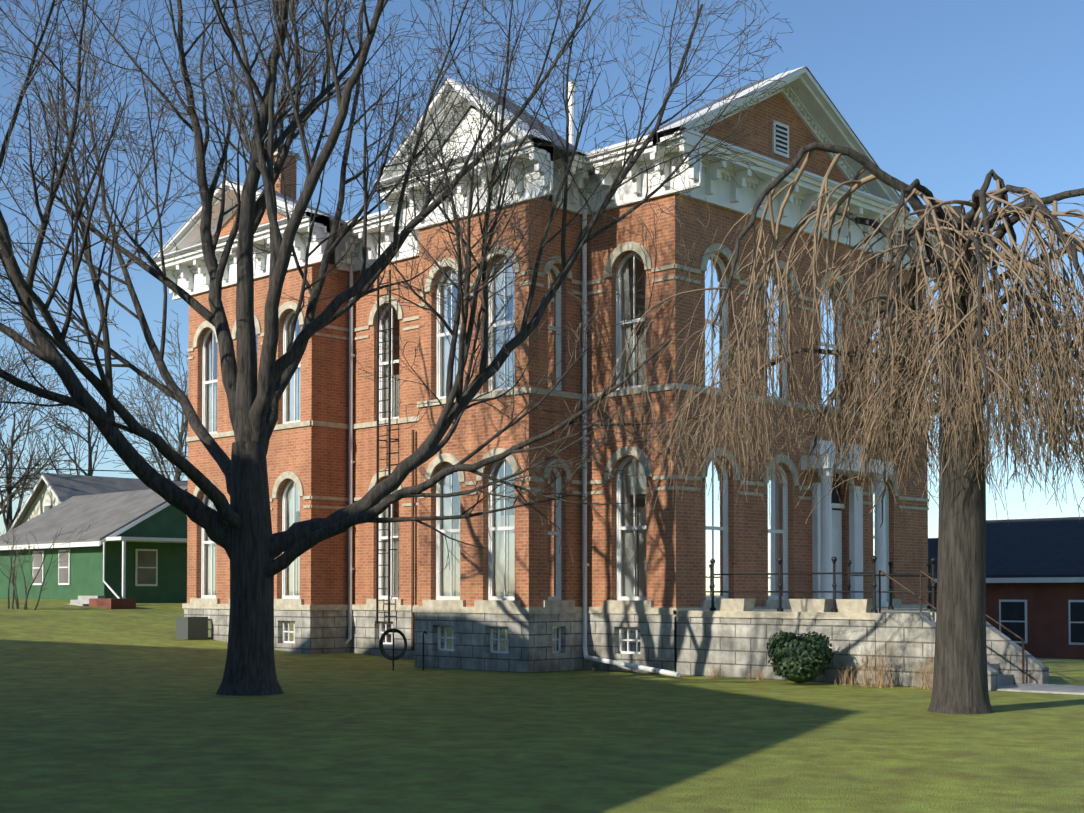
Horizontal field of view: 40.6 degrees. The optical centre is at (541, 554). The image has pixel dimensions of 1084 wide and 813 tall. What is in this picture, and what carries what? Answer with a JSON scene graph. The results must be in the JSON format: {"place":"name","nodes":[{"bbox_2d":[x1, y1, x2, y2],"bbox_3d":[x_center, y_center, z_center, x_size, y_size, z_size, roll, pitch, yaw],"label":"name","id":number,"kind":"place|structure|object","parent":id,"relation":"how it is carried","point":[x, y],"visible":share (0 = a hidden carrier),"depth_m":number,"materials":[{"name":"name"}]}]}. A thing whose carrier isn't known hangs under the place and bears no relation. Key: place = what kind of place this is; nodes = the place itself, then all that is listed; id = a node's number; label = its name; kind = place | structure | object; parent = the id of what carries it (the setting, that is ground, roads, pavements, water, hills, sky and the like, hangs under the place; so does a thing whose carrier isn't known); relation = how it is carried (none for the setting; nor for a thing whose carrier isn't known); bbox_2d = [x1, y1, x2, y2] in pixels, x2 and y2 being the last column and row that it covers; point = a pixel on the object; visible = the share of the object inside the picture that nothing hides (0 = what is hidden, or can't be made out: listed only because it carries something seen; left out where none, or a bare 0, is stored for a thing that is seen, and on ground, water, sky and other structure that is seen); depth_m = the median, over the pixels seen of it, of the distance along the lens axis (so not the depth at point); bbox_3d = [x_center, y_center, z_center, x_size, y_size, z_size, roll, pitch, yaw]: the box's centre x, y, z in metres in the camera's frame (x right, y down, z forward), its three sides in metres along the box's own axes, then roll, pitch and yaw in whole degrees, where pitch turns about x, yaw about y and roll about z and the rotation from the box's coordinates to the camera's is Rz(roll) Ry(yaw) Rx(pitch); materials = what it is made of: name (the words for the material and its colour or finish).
{"place":"outdoors","nodes":[
{"label":"outdoors","id":0,"kind":"place"},
{"bbox_2d":[8,475,60,531],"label":"trim","id":1,"kind":"structure","parent":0,"point":[33,491],"depth_m":74.79,"materials":[{"name":"white paint"}]},
{"bbox_2d":[0,467,187,488],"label":"power lines","id":2,"kind":"object","parent":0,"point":[66,469],"visible":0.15,"depth_m":83.15,"materials":[{"name":"grey"}]},
{"bbox_2d":[0,599,1083,812],"bbox_3d":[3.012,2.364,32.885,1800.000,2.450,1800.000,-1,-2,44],"label":"ground","id":3,"kind":"structure","parent":0,"point":[104,710],"depth_m":18.59,"materials":[{"name":"green plant"}]},
{"bbox_2d":[21,483,58,523],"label":"gable wall","id":4,"kind":"structure","parent":3,"relation":"on","point":[45,495],"depth_m":75.29,"materials":[{"name":"beige paint"}]},
{"bbox_2d":[8,473,187,530],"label":"house roof","id":5,"kind":"structure","parent":4,"relation":"on","point":[64,487],"depth_m":75.51,"materials":[{"name":"grey"}]},
{"bbox_2d":[70,596,104,605],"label":"concrete steps","id":6,"kind":"structure","parent":3,"relation":"on","point":[82,601],"depth_m":54.59,"materials":[{"name":"concrete"}]},
{"bbox_2d":[0,505,186,602],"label":"green house wall","id":7,"kind":"structure","parent":3,"relation":"on","point":[86,566],"depth_m":58.18,"materials":[{"name":"green paint"}]},
{"bbox_2d":[0,491,187,585],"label":"trim","id":8,"kind":"structure","parent":7,"relation":"attached to","point":[99,543],"depth_m":57.74,"materials":[{"name":"white wood"}]},
{"bbox_2d":[0,486,187,583],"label":"house roof","id":9,"kind":"structure","parent":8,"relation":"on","point":[104,515],"depth_m":59.82,"materials":[{"name":"grey"}]},
{"bbox_2d":[0,310,187,609],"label":"trees","id":10,"kind":"object","parent":3,"relation":"on","point":[34,475],"depth_m":91.53,"materials":[{"name":"brown plant"}]},
{"bbox_2d":[89,598,135,608],"bbox_3d":[-15.775,2.028,53.730,1.600,0.850,1.000,-1,-2,44],"label":"brick planter","id":11,"kind":"object","parent":3,"relation":"on","point":[118,603],"visible":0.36,"depth_m":53.26,"materials":[{"name":"red brick"}]},
{"bbox_2d":[103,536,186,597],"bbox_3d":[-14.805,0.694,57.024,2.017,2.680,4.590,-1,-2,44],"label":"frame","id":12,"kind":"object","parent":3,"relation":"on","point":[123,540],"visible":0.67,"depth_m":55.67,"materials":[{"name":"white wood"}]},
{"bbox_2d":[175,617,207,638],"bbox_3d":[-10.377,2.160,43.343,0.690,0.650,0.690,-1,-2,44],"label":"ac unit","id":13,"kind":"object","parent":3,"relation":"on","point":[191,628],"visible":0.98,"depth_m":43.11,"materials":[{"name":"grey metal"}]},
{"bbox_2d":[0,0,797,695],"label":"tree","id":14,"kind":"object","parent":3,"relation":"on","point":[238,526],"depth_m":26.66,"materials":[{"name":"brown plant"}]},
{"bbox_2d":[388,630,427,670],"bbox_3d":[-3.194,2.253,34.462,1.002,0.950,0.331,0,-1,11],"label":"hose post","id":15,"kind":"object","parent":3,"relation":"on","point":[396,631],"visible":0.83,"depth_m":34.51,"materials":[{"name":"black metal"}]},
{"bbox_2d":[379,628,406,660],"bbox_3d":[-3.509,2.110,34.530,0.151,0.763,0.668,-55,-55,88],"label":"hose","id":16,"kind":"object","parent":15,"relation":"hanging from","point":[383,652],"visible":0.94,"depth_m":34.48,"materials":[{"name":"black rubber"}]},
{"bbox_2d":[767,630,835,682],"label":"shrubs","id":17,"kind":"object","parent":3,"relation":"on","point":[802,658],"visible":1,"depth_m":29.03,"materials":[{"name":"green plant"}]},
{"bbox_2d":[704,637,933,688],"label":"dry plants","id":18,"kind":"object","parent":3,"relation":"on","point":[863,670],"visible":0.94,"depth_m":28.52,"materials":[{"name":"brown plant"}]},
{"bbox_2d":[595,142,1083,713],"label":"weeping tree","id":19,"kind":"object","parent":3,"relation":"on","point":[871,411],"depth_m":22.38,"materials":[{"name":"brown plant"}]},
{"bbox_2d":[674,556,1083,694],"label":"porch","id":20,"kind":"object","parent":3,"relation":"on","point":[735,646],"depth_m":29.81,"materials":[{"name":"grey stone"}]},
{"bbox_2d":[673,599,929,619],"bbox_3d":[7.860,1.215,34.137,5.196,0.410,8.740,-1,-2,44],"label":"porch ledge","id":21,"kind":"object","parent":20,"relation":"attached to","point":[856,609],"visible":0.83,"depth_m":30.64,"materials":[{"name":"beige stone"}]},
{"bbox_2d":[879,570,1023,683],"bbox_3d":[8.203,1.448,29.351,2.305,2.305,1.640,-1,-2,44],"label":"stair handrail","id":22,"kind":"object","parent":20,"relation":"attached to","point":[932,606],"visible":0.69,"depth_m":29.43,"materials":[{"name":"metal"}]},
{"bbox_2d":[931,582,1083,659],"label":"building wall","id":23,"kind":"structure","parent":3,"relation":"on","point":[1047,620],"depth_m":51.76,"materials":[{"name":"red brick"}]},
{"bbox_2d":[931,517,1083,642],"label":"roof","id":24,"kind":"structure","parent":23,"relation":"on","point":[1035,548],"depth_m":53.44,"materials":[{"name":"blue"}]},
{"bbox_2d":[931,577,1083,644],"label":"trim","id":25,"kind":"structure","parent":23,"relation":"on","point":[1040,580],"depth_m":51.82,"materials":[{"name":"white paint"}]},
{"bbox_2d":[0,0,1083,537],"label":"sky","id":26,"kind":"structure","parent":0,"point":[942,94],"materials":[{"name":"blue"}]},
{"bbox_2d":[153,66,939,673],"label":"building","id":27,"kind":"structure","parent":0,"point":[315,458],"depth_m":35.44,"materials":[{"name":"red brick"}]},
{"bbox_2d":[411,430,413,649],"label":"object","id":28,"kind":"structure","parent":27,"relation":"attached to","point":[412,574],"depth_m":39.13,"materials":[{"name":"metal"}]},
{"bbox_2d":[206,259,646,595],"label":"window curtains","id":29,"kind":"object","parent":27,"relation":"in","point":[626,490],"depth_m":34.82,"materials":[{"name":"white fabric"}]},
{"bbox_2d":[346,81,679,676],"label":"downspouts","id":30,"kind":"object","parent":27,"relation":"attached to","point":[585,564],"visible":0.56,"depth_m":34.86,"materials":[{"name":"white metal"}]},
{"bbox_2d":[153,66,909,264],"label":"building roof","id":31,"kind":"structure","parent":27,"relation":"attached to","point":[557,143],"depth_m":35.45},
{"bbox_2d":[182,151,931,614],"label":"stone trim","id":32,"kind":"structure","parent":27,"relation":"attached to","point":[566,607],"depth_m":35.07,"materials":[{"name":"beige stone"}]},
{"bbox_3d":[14.957,2.084,60.764,7.600,5.215,6.500,-1,-2,44],"label":"brick wing","id":33,"kind":"object","parent":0,"visible":0},
{"bbox_2d":[928,538,937,561],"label":"roof","id":34,"kind":"structure","parent":33,"relation":"on","point":[932,547],"depth_m":59.01,"materials":[{"name":"blue"}]}
]}

